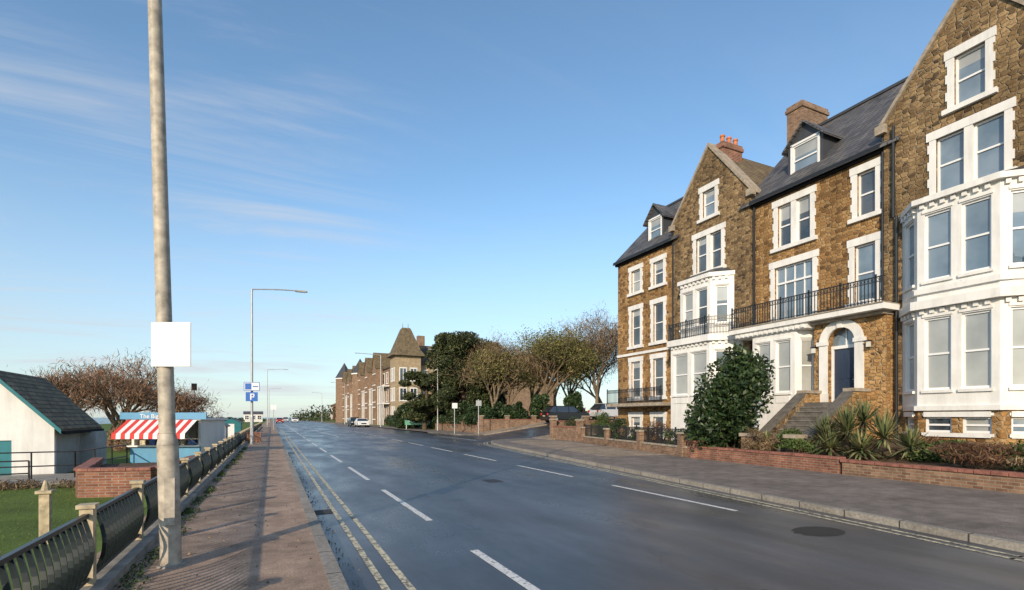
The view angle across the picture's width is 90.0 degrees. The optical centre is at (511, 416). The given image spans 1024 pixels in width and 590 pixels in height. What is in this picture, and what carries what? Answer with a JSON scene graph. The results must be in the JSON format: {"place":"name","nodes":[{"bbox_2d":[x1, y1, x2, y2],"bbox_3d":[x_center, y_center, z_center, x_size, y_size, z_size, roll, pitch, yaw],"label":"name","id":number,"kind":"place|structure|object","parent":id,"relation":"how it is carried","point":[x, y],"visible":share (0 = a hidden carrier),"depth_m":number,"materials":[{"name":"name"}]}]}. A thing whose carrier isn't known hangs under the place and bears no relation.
{"place":"outdoors","nodes":[
{"label":"outdoors","id":0,"kind":"place"},
{"bbox_2d":[0,473,75,486],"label":"ramp path","id":1,"kind":"structure","parent":0,"point":[49,478],"depth_m":17.73,"materials":[{"name":"concrete"}]},
{"bbox_2d":[0,444,127,480],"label":"ramp railing","id":2,"kind":"object","parent":1,"relation":"on","point":[29,466],"visible":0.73,"depth_m":17.46,"materials":[{"name":"black metal"}]},
{"bbox_2d":[96,419,330,589],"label":"pavement","id":3,"kind":"structure","parent":0,"point":[274,556],"depth_m":6.73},
{"bbox_2d":[0,422,261,589],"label":"seafront fence","id":4,"kind":"object","parent":3,"relation":"on","point":[130,536],"visible":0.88,"depth_m":4.95,"materials":[{"name":"metal"}]},
{"bbox_2d":[148,0,185,568],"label":"street lamp","id":5,"kind":"object","parent":3,"relation":"on","point":[169,504],"visible":1,"depth_m":5.42,"materials":[{"name":"metal"}]},
{"bbox_2d":[164,478,175,525],"bbox_3d":[-3.631,0.900,5.431,0.100,0.500,0.042,0,0,-25],"label":"inspection door","id":6,"kind":"structure","parent":5,"relation":"in","point":[169,483],"depth_m":5.41,"materials":[{"name":"metal"}]},
{"bbox_2d":[151,322,190,366],"bbox_3d":[-3.601,-0.765,5.422,0.417,0.470,0.042,0,0,0],"label":"traffic sign","id":7,"kind":"object","parent":5,"relation":"attached to","point":[170,344],"visible":1,"depth_m":5.40,"materials":[{"name":"metal"}]},
{"bbox_2d":[114,447,247,589],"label":"verge weeds","id":8,"kind":"object","parent":3,"relation":"on","point":[189,510],"visible":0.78,"depth_m":7.04,"materials":[{"name":"green plant"}]},
{"bbox_2d":[249,289,307,444],"bbox_3d":[-13.792,-2.995,30.312,3.135,9.210,0.270,0,0,-25],"label":"street lamp","id":9,"kind":"object","parent":3,"relation":"on","point":[252,416],"visible":1,"depth_m":29.66,"materials":[{"name":"metal"}]},
{"bbox_2d":[244,382,259,400],"bbox_3d":[-14.982,-1.450,29.476,0.830,1.100,0.023,0,0,-17],"label":"parking sign","id":10,"kind":"object","parent":9,"relation":"attached to","point":[251,386],"visible":1,"depth_m":29.47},
{"bbox_2d":[0,417,594,589],"bbox_3d":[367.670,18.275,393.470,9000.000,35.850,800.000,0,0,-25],"label":"ground","id":11,"kind":"structure","parent":0,"point":[14,540],"depth_m":11.78,"materials":[{"name":"green plant"}]},
{"bbox_2d":[0,478,75,490],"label":"hedge","id":12,"kind":"object","parent":11,"relation":"on","point":[23,483],"visible":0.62,"depth_m":15.70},
{"bbox_2d":[35,480,55,543],"bbox_3d":[-8.086,1.650,8.875,0.220,1.100,0.220,0,0,-25],"label":"gate post","id":13,"kind":"object","parent":11,"relation":"on","point":[45,492],"visible":0.91,"depth_m":8.82,"materials":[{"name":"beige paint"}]},
{"bbox_2d":[0,370,105,475],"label":"white beach hut","id":14,"kind":"object","parent":11,"relation":"on","point":[38,414],"visible":0.79,"depth_m":18.94,"materials":[{"name":"paint"}]},
{"bbox_2d":[0,440,11,475],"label":"door","id":15,"kind":"structure","parent":14,"relation":"in","point":[5,446],"depth_m":18.45,"materials":[{"name":"teal paint"}]},
{"bbox_2d":[25,357,122,418],"bbox_3d":[-28.413,-0.820,32.557,6.842,6.275,6.177,0,0,9],"label":"bare deciduous tree","id":16,"kind":"object","parent":11,"relation":"on","point":[55,382],"visible":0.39,"depth_m":31.96,"materials":[{"name":"brown plant"}]},
{"bbox_2d":[53,358,157,446],"bbox_3d":[-28.528,-1.025,37.291,7.954,6.700,6.624,0,0,14],"label":"bare deciduous tree","id":17,"kind":"object","parent":11,"relation":"on","point":[113,421],"visible":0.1,"depth_m":36.56,"materials":[{"name":"brown plant"}]},
{"bbox_2d":[75,467,154,497],"bbox_3d":[-10.921,1.823,14.151,1.860,0.854,0.329,0,0,-9],"label":"brick planter","id":18,"kind":"object","parent":11,"relation":"on","point":[94,482],"visible":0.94,"depth_m":14.01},
{"bbox_2d":[57,346,188,449],"bbox_3d":[-25.631,-1.268,33.887,7.110,7.142,6.514,0,0,-25],"label":"bare deciduous tree","id":19,"kind":"object","parent":11,"relation":"on","point":[145,393],"visible":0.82,"depth_m":33.40,"materials":[{"name":"brown plant"}]},
{"bbox_2d":[111,413,227,462],"bbox_3d":[-14.559,1.010,22.045,3.436,2.380,3.420,0,0,-4],"label":"seaside kiosk","id":20,"kind":"object","parent":11,"relation":"on","point":[197,432],"visible":0.69,"depth_m":21.39,"materials":[{"name":"white paint"}]},
{"bbox_2d":[143,379,238,424],"bbox_3d":[-23.083,-0.234,36.239,5.699,5.345,5.607,0,0,28],"label":"bare deciduous tree","id":21,"kind":"object","parent":11,"relation":"on","point":[192,404],"visible":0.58,"depth_m":35.99,"materials":[{"name":"brown plant"}]},
{"bbox_2d":[217,403,335,421],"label":"distant trees","id":22,"kind":"object","parent":11,"relation":"on","point":[316,416],"visible":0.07,"depth_m":207.85,"materials":[{"name":"green wood"}]},
{"bbox_2d":[335,325,468,424],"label":"victorian hotel","id":23,"kind":"structure","parent":11,"relation":"on","point":[358,390],"depth_m":100.83,"materials":[{"name":"brown brick"}]},
{"bbox_2d":[427,414,492,428],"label":"clipped hedge","id":24,"kind":"object","parent":11,"relation":"on","point":[442,419],"visible":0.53,"depth_m":58.84,"materials":[{"name":"green plant"}]},
{"bbox_2d":[420,331,504,415],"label":"pine tree","id":25,"kind":"object","parent":11,"relation":"on","point":[448,394],"visible":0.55,"depth_m":59.03,"materials":[{"name":"green plant"}]},
{"bbox_2d":[427,333,511,393],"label":"ivy clad tree","id":26,"kind":"object","parent":11,"relation":"on","point":[458,366],"visible":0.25,"depth_m":58.80,"materials":[{"name":"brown plant"}]},
{"bbox_2d":[463,404,496,425],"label":"evergreen bush","id":27,"kind":"object","parent":11,"relation":"on","point":[483,410],"visible":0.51,"depth_m":52.41,"materials":[{"name":"green plant"}]},
{"bbox_2d":[463,340,542,406],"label":"ivy clad tree","id":28,"kind":"object","parent":11,"relation":"on","point":[498,378],"visible":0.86,"depth_m":56.22,"materials":[{"name":"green plant"}]},
{"bbox_2d":[450,331,564,404],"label":"bare deciduous tree","id":29,"kind":"object","parent":11,"relation":"on","point":[535,364],"visible":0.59,"depth_m":57.00,"materials":[{"name":"brown plant"}]},
{"bbox_2d":[503,401,527,418],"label":"evergreen bush","id":30,"kind":"object","parent":11,"relation":"on","point":[517,410],"visible":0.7,"depth_m":53.20,"materials":[{"name":"green plant"}]},
{"bbox_2d":[503,381,552,410],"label":"walls","id":31,"kind":"structure","parent":11,"relation":"on","point":[524,398],"depth_m":107.47,"materials":[{"name":"brick"}]},
{"bbox_2d":[529,393,549,418],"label":"evergreen bush","id":32,"kind":"object","parent":11,"relation":"on","point":[539,402],"visible":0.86,"depth_m":53.97,"materials":[{"name":"green plant"}]},
{"bbox_2d":[509,318,594,405],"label":"ivy clad tree","id":33,"kind":"object","parent":11,"relation":"on","point":[554,395],"visible":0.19,"depth_m":59.65,"materials":[{"name":"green plant"}]},
{"bbox_2d":[507,321,605,396],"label":"ivy clad tree","id":34,"kind":"object","parent":11,"relation":"on","point":[574,357],"visible":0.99,"depth_m":56.47,"materials":[{"name":"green plant"}]},
{"bbox_2d":[553,427,579,441],"bbox_3d":[3.670,1.200,35.138,0.240,1.000,4.101,0,0,-24],"label":"brickwork","id":35,"kind":"object","parent":11,"relation":"on","point":[565,433],"visible":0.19,"depth_m":34.89,"materials":[{"name":"brick"}]},
{"bbox_2d":[563,391,583,411],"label":"evergreen bush","id":36,"kind":"object","parent":11,"relation":"on","point":[573,399],"visible":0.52,"depth_m":55.77,"materials":[{"name":"green plant"}]},
{"bbox_2d":[556,300,617,402],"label":"bare deciduous tree","id":37,"kind":"object","parent":11,"relation":"on","point":[611,336],"visible":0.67,"depth_m":58.05,"materials":[{"name":"brown plant"}]},
{"bbox_2d":[560,334,617,402],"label":"bare deciduous tree","id":38,"kind":"object","parent":11,"relation":"on","point":[593,395],"visible":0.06,"depth_m":63.69,"materials":[{"name":"brown plant"}]},
{"bbox_2d":[680,342,775,451],"bbox_3d":[8.470,-0.565,19.666,3.716,4.692,3.368,0,0,-25],"label":"laurel bush","id":39,"kind":"object","parent":11,"relation":"on","point":[723,406],"visible":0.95,"depth_m":19.13,"materials":[{"name":"green plant"}]},
{"bbox_2d":[618,154,880,439],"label":"walls","id":40,"kind":"structure","parent":11,"relation":"on","point":[834,232],"depth_m":22.82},
{"bbox_2d":[627,25,1017,438],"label":"window surrounds","id":41,"kind":"object","parent":40,"relation":"attached to","point":[1005,106],"visible":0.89,"depth_m":19.40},
{"bbox_2d":[632,43,1023,433],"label":"window frames","id":42,"kind":"structure","parent":40,"relation":"attached to","point":[964,237],"depth_m":16.54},
{"bbox_2d":[634,170,949,434],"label":"glazing","id":43,"kind":"structure","parent":42,"relation":"attached to","point":[868,185],"depth_m":25.18,"materials":[{"name":"grey glass"}]},
{"bbox_2d":[634,271,1023,430],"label":"glazing","id":44,"kind":"structure","parent":42,"relation":"in","point":[977,337],"depth_m":16.16,"materials":[{"name":"grey glass"}]},
{"bbox_2d":[634,46,1023,421],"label":"blinds","id":45,"kind":"object","parent":42,"relation":"attached to","point":[964,61],"visible":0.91,"depth_m":21.70,"materials":[{"name":"white fabric"}]},
{"bbox_2d":[651,57,1023,430],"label":"glazing","id":46,"kind":"structure","parent":42,"relation":"attached to","point":[990,134],"depth_m":16.27,"materials":[{"name":"blue glass"}]},
{"bbox_2d":[491,438,1023,552],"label":"kerb","id":47,"kind":"structure","parent":11,"relation":"on","point":[1007,544],"depth_m":8.90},
{"bbox_2d":[671,177,1023,438],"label":"bay walls","id":48,"kind":"structure","parent":11,"relation":"on","point":[1001,393],"depth_m":16.16,"materials":[{"name":"white paint"}]},
{"bbox_2d":[729,302,899,340],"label":"balcony slab","id":49,"kind":"structure","parent":48,"relation":"on","point":[807,321],"depth_m":20.10,"materials":[{"name":"white paint"}]},
{"bbox_2d":[667,169,1023,410],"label":"cornices","id":50,"kind":"object","parent":48,"relation":"attached to","point":[980,295],"visible":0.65,"depth_m":15.72,"materials":[{"name":"white paint"}]},
{"bbox_2d":[670,264,1023,437],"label":"bay sills","id":51,"kind":"structure","parent":48,"relation":"attached to","point":[972,389],"depth_m":15.81,"materials":[{"name":"white paint"}]},
{"bbox_2d":[671,176,1023,349],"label":"dentils","id":52,"kind":"object","parent":48,"relation":"attached to","point":[953,197],"visible":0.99,"depth_m":16.55,"materials":[{"name":"white paint"}]},
{"bbox_2d":[672,184,1023,415],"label":"bay trim","id":53,"kind":"structure","parent":48,"relation":"attached to","point":[941,207],"depth_m":16.24,"materials":[{"name":"white paint"}]},
{"bbox_2d":[673,270,1023,403],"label":"bay panels","id":54,"kind":"object","parent":48,"relation":"attached to","point":[784,399],"visible":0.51,"depth_m":17.44,"materials":[{"name":"white paint"}]},
{"bbox_2d":[674,0,1023,437],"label":"walls","id":55,"kind":"structure","parent":11,"relation":"on","point":[915,117],"depth_m":17.71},
{"bbox_2d":[615,147,882,267],"bbox_3d":[12.403,-9.640,20.457,0.158,0.180,27.100,0,0,-25],"label":"eaves board","id":56,"kind":"object","parent":55,"relation":"attached to","point":[835,170],"visible":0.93,"depth_m":21.23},
{"bbox_2d":[733,158,773,193],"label":"roof slopes","id":57,"kind":"structure","parent":55,"relation":"on","point":[756,173],"depth_m":25.93,"materials":[{"name":"brown tile"}]},
{"bbox_2d":[716,141,743,162],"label":"chimney stacks","id":58,"kind":"object","parent":57,"relation":"on","point":[732,152],"visible":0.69,"depth_m":25.65,"materials":[{"name":"red brick"}]},
{"bbox_2d":[613,82,904,265],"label":"roof slopes","id":59,"kind":"structure","parent":55,"relation":"on","point":[854,127],"depth_m":21.71,"materials":[{"name":"tile"}]},
{"bbox_2d":[647,123,824,240],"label":"dormer fronts","id":60,"kind":"object","parent":59,"relation":"on","point":[806,130],"visible":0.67,"depth_m":21.96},
{"bbox_2d":[648,131,819,240],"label":"dormer trim","id":61,"kind":"structure","parent":60,"relation":"attached to","point":[791,151],"depth_m":22.42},
{"bbox_2d":[643,119,842,226],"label":"dormer roofs","id":62,"kind":"structure","parent":60,"relation":"on","point":[667,211],"depth_m":22.61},
{"bbox_2d":[613,143,881,265],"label":"gutters","id":63,"kind":"object","parent":59,"relation":"attached to","point":[799,180],"visible":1,"depth_m":21.14,"materials":[{"name":"black metal"}]},
{"bbox_2d":[665,133,838,231],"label":"dormer cheeks","id":64,"kind":"object","parent":59,"relation":"attached to","point":[831,141],"visible":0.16,"depth_m":21.43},
{"bbox_2d":[666,76,907,205],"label":"ridge tiles","id":65,"kind":"object","parent":59,"relation":"on","point":[856,105],"visible":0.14,"depth_m":23.02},
{"bbox_2d":[785,99,829,142],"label":"chimney stacks","id":66,"kind":"object","parent":59,"relation":"on","point":[797,112],"visible":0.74,"depth_m":24.90,"materials":[{"name":"brick"}]},
{"bbox_2d":[672,125,897,436],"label":"downpipes","id":67,"kind":"object","parent":55,"relation":"attached to","point":[896,253],"visible":0.66,"depth_m":17.95,"materials":[{"name":"black metal"}]},
{"bbox_2d":[668,0,1023,232],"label":"gable coping","id":68,"kind":"object","parent":55,"relation":"attached to","point":[880,130],"visible":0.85,"depth_m":18.44,"materials":[{"name":"stone"}]},
{"bbox_2d":[814,314,892,438],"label":"porch walls","id":69,"kind":"structure","parent":11,"relation":"on","point":[878,360],"depth_m":18.19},
{"bbox_2d":[607,301,899,406],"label":"balcony slab","id":70,"kind":"structure","parent":69,"relation":"on","point":[858,316],"depth_m":19.54,"materials":[{"name":"stone"}]},
{"bbox_2d":[607,274,883,403],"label":"railings","id":71,"kind":"object","parent":70,"relation":"on","point":[631,391],"visible":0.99,"depth_m":22.12,"materials":[{"name":"black metal"}]},
{"bbox_2d":[816,320,866,401],"bbox_3d":[12.352,-2.170,19.273,0.160,3.240,1.800,0,0,-25],"label":"door surround","id":72,"kind":"object","parent":69,"relation":"attached to","point":[859,338],"visible":0.82,"depth_m":19.18,"materials":[{"name":"white paint"}]},
{"bbox_2d":[831,328,853,401],"bbox_3d":[12.674,-1.970,19.424,0.150,2.820,1.040,0,0,-25],"label":"door frame","id":73,"kind":"object","parent":69,"relation":"attached to","point":[833,348],"visible":0.48,"depth_m":19.80,"materials":[{"name":"white paint"}]},
{"bbox_2d":[834,347,853,399],"bbox_3d":[12.687,-1.580,19.430,0.080,2.040,0.880,0,0,-25],"label":"front door","id":74,"kind":"structure","parent":73,"relation":"attached to","point":[843,367],"depth_m":19.49,"materials":[{"name":"blue paint"}]},
{"bbox_2d":[902,410,1023,443],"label":"bay walls","id":75,"kind":"structure","parent":11,"relation":"on","point":[1001,425],"depth_m":15.18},
{"bbox_2d":[904,411,1023,438],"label":"basement lintels","id":76,"kind":"object","parent":75,"relation":"attached to","point":[968,414],"visible":0.85,"depth_m":15.58,"materials":[{"name":"white paint"}]},
{"bbox_2d":[306,420,483,435],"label":"pavement","id":77,"kind":"structure","parent":0,"point":[436,431],"depth_m":60.04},
{"bbox_2d":[393,402,418,428],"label":"evergreen bush","id":78,"kind":"object","parent":77,"relation":"on","point":[399,421],"visible":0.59,"depth_m":69.27,"materials":[{"name":"green plant"}]},
{"bbox_2d":[398,370,446,429],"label":"pine tree","id":79,"kind":"object","parent":77,"relation":"on","point":[424,410],"visible":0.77,"depth_m":63.80,"materials":[{"name":"green plant"}]},
{"bbox_2d":[479,420,545,431],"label":"brickwork","id":80,"kind":"object","parent":77,"relation":"on","point":[489,425],"visible":0.18,"depth_m":50.48,"materials":[{"name":"brick"}]},
{"bbox_2d":[0,0,953,417],"label":"sky","id":81,"kind":"structure","parent":0,"point":[429,168],"materials":[{"name":"blue"}]},
{"bbox_2d":[425,425,549,441],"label":"side street","id":82,"kind":"structure","parent":0,"point":[538,431],"depth_m":42.74,"materials":[{"name":"asphalt"}]},
{"bbox_2d":[540,406,589,422],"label":"parked car","id":83,"kind":"object","parent":82,"relation":"on","point":[563,412],"visible":0.64,"depth_m":48.12,"materials":[{"name":"black paint"}]},
{"bbox_2d":[588,403,617,419],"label":"parked car","id":84,"kind":"object","parent":82,"relation":"on","point":[610,411],"visible":0.44,"depth_m":49.98,"materials":[{"name":"silver paint"}]},
{"bbox_2d":[473,419,613,434],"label":"pavement","id":85,"kind":"structure","parent":0,"point":[514,428],"depth_m":49.09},
{"bbox_2d":[510,440,662,456],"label":"forecourt paving","id":86,"kind":"structure","parent":0,"point":[603,450],"depth_m":25.76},
{"bbox_2d":[274,419,1023,589],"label":"road","id":87,"kind":"structure","parent":0,"point":[585,528],"depth_m":7.53,"materials":[{"name":"asphalt"}]},
{"bbox_2d":[144,452,359,589],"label":"fallen leaves","id":88,"kind":"object","parent":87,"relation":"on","point":[286,518],"visible":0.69,"depth_m":8.30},
{"bbox_2d":[274,423,348,589],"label":"kerb","id":89,"kind":"structure","parent":87,"relation":"on","point":[335,577],"depth_m":6.65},
{"bbox_2d":[284,424,737,589],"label":"road marking","id":90,"kind":"object","parent":87,"relation":"on","point":[509,573],"visible":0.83,"depth_m":9.02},
{"bbox_2d":[280,430,1023,589],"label":"double yellow line","id":91,"kind":"object","parent":87,"relation":"on","point":[383,585],"visible":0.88,"depth_m":7.63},
{"bbox_2d":[792,526,844,535],"bbox_3d":[4.543,1.696,7.600,0.858,0.001,0.600,0,0,-25],"label":"drain cover","id":92,"kind":"object","parent":87,"relation":"on","point":[818,531],"visible":1,"depth_m":7.57,"materials":[{"name":"metal"}]},
{"bbox_2d":[493,438,1023,541],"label":"pavement","id":93,"kind":"structure","parent":0,"point":[992,513],"depth_m":10.97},
{"bbox_2d":[580,428,688,456],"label":"piers","id":94,"kind":"structure","parent":93,"relation":"on","point":[681,440],"depth_m":24.26,"materials":[{"name":"brick"}]},
{"bbox_2d":[583,437,686,456],"bbox_3d":[5.756,1.440,26.396,0.240,0.360,11.996,0,0,-12],"label":"brickwork","id":95,"kind":"object","parent":93,"relation":"on","point":[654,448],"visible":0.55,"depth_m":24.19,"materials":[{"name":"brick"}]},
{"bbox_2d":[583,436,686,447],"bbox_3d":[5.756,1.220,26.396,0.320,0.080,12.036,0,0,-12],"label":"coping","id":96,"kind":"object","parent":95,"relation":"on","point":[659,444],"visible":0.8,"depth_m":24.20,"materials":[{"name":"stone"}]},
{"bbox_2d":[584,424,686,445],"bbox_3d":[5.776,0.800,26.358,0.050,0.760,11.718,0,0,-13],"label":"iron railing","id":97,"kind":"object","parent":96,"relation":"on","point":[611,433],"visible":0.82,"depth_m":24.42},
{"bbox_2d":[697,448,841,473],"bbox_3d":[8.190,1.410,17.209,0.240,0.420,6.017,0,0,-21],"label":"brickwork","id":98,"kind":"object","parent":93,"relation":"on","point":[834,466],"visible":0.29,"depth_m":16.34,"materials":[{"name":"red brick"}]},
{"bbox_2d":[697,446,845,459],"bbox_3d":[8.188,1.156,17.209,0.334,0.088,6.057,0,0,-21],"label":"coping","id":99,"kind":"object","parent":98,"relation":"on","point":[782,453],"visible":0.96,"depth_m":16.16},
{"bbox_2d":[772,402,831,451],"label":"steps","id":100,"kind":"structure","parent":93,"relation":"on","point":[817,404],"depth_m":18.82,"materials":[{"name":"stone"}]},
{"bbox_2d":[760,396,851,452],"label":"step walls","id":101,"kind":"structure","parent":93,"relation":"on","point":[775,430],"depth_m":18.79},
{"bbox_2d":[759,391,852,440],"bbox_3d":[10.284,0.044,18.303,2.630,1.909,2.140,0,0,-25],"label":"step wall coping","id":102,"kind":"object","parent":101,"relation":"on","point":[843,397],"visible":0.61,"depth_m":18.65,"materials":[{"name":"stone"}]},
{"bbox_2d":[804,391,869,438],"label":"step walls","id":103,"kind":"structure","parent":93,"relation":"on","point":[811,397],"depth_m":18.29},
{"bbox_2d":[739,388,870,438],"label":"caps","id":104,"kind":"object","parent":103,"relation":"on","point":[797,436],"visible":0.82,"depth_m":18.16,"materials":[{"name":"stone"}]},
{"bbox_2d":[728,438,1023,472],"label":"garden bed","id":105,"kind":"object","parent":93,"relation":"on","point":[896,459],"visible":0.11,"depth_m":14.18,"materials":[{"name":"soil"}]},
{"bbox_2d":[778,438,820,453],"bbox_3d":[9.015,0.975,16.201,0.686,0.639,1.374,0,0,-25],"label":"garden shrub","id":106,"kind":"object","parent":105,"relation":"on","point":[794,443],"visible":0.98,"depth_m":16.12,"materials":[{"name":"green plant"}]},
{"bbox_2d":[803,396,930,460],"bbox_3d":[10.321,0.338,15.215,2.518,2.038,3.978,0,0,-25],"label":"yucca plant","id":107,"kind":"object","parent":105,"relation":"on","point":[847,423],"visible":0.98,"depth_m":14.94,"materials":[{"name":"green plant"}]},
{"bbox_2d":[901,439,974,463],"bbox_3d":[11.657,0.932,13.685,1.879,0.724,1.813,0,0,-25],"label":"garden shrub","id":108,"kind":"object","parent":105,"relation":"on","point":[931,456],"visible":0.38,"depth_m":13.62,"materials":[{"name":"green plant"}]},
{"bbox_2d":[926,439,1023,468],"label":"garden shrub","id":109,"kind":"object","parent":105,"relation":"on","point":[984,457],"visible":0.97,"depth_m":12.04,"materials":[{"name":"brown plant"}]},
{"bbox_2d":[842,462,1023,493],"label":"brickwork","id":110,"kind":"object","parent":93,"relation":"on","point":[985,482],"visible":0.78,"depth_m":12.03,"materials":[{"name":"brick"}]},
{"bbox_2d":[840,459,1023,477],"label":"coping","id":111,"kind":"object","parent":110,"relation":"on","point":[978,471],"visible":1,"depth_m":11.99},
{"bbox_2d":[740,427,779,450],"bbox_3d":[8.653,0.807,17.932,1.404,0.963,1.229,0,0,33],"label":"garden shrub","id":112,"kind":"object","parent":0,"point":[762,446],"visible":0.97,"depth_m":17.68,"materials":[{"name":"brown plant"}]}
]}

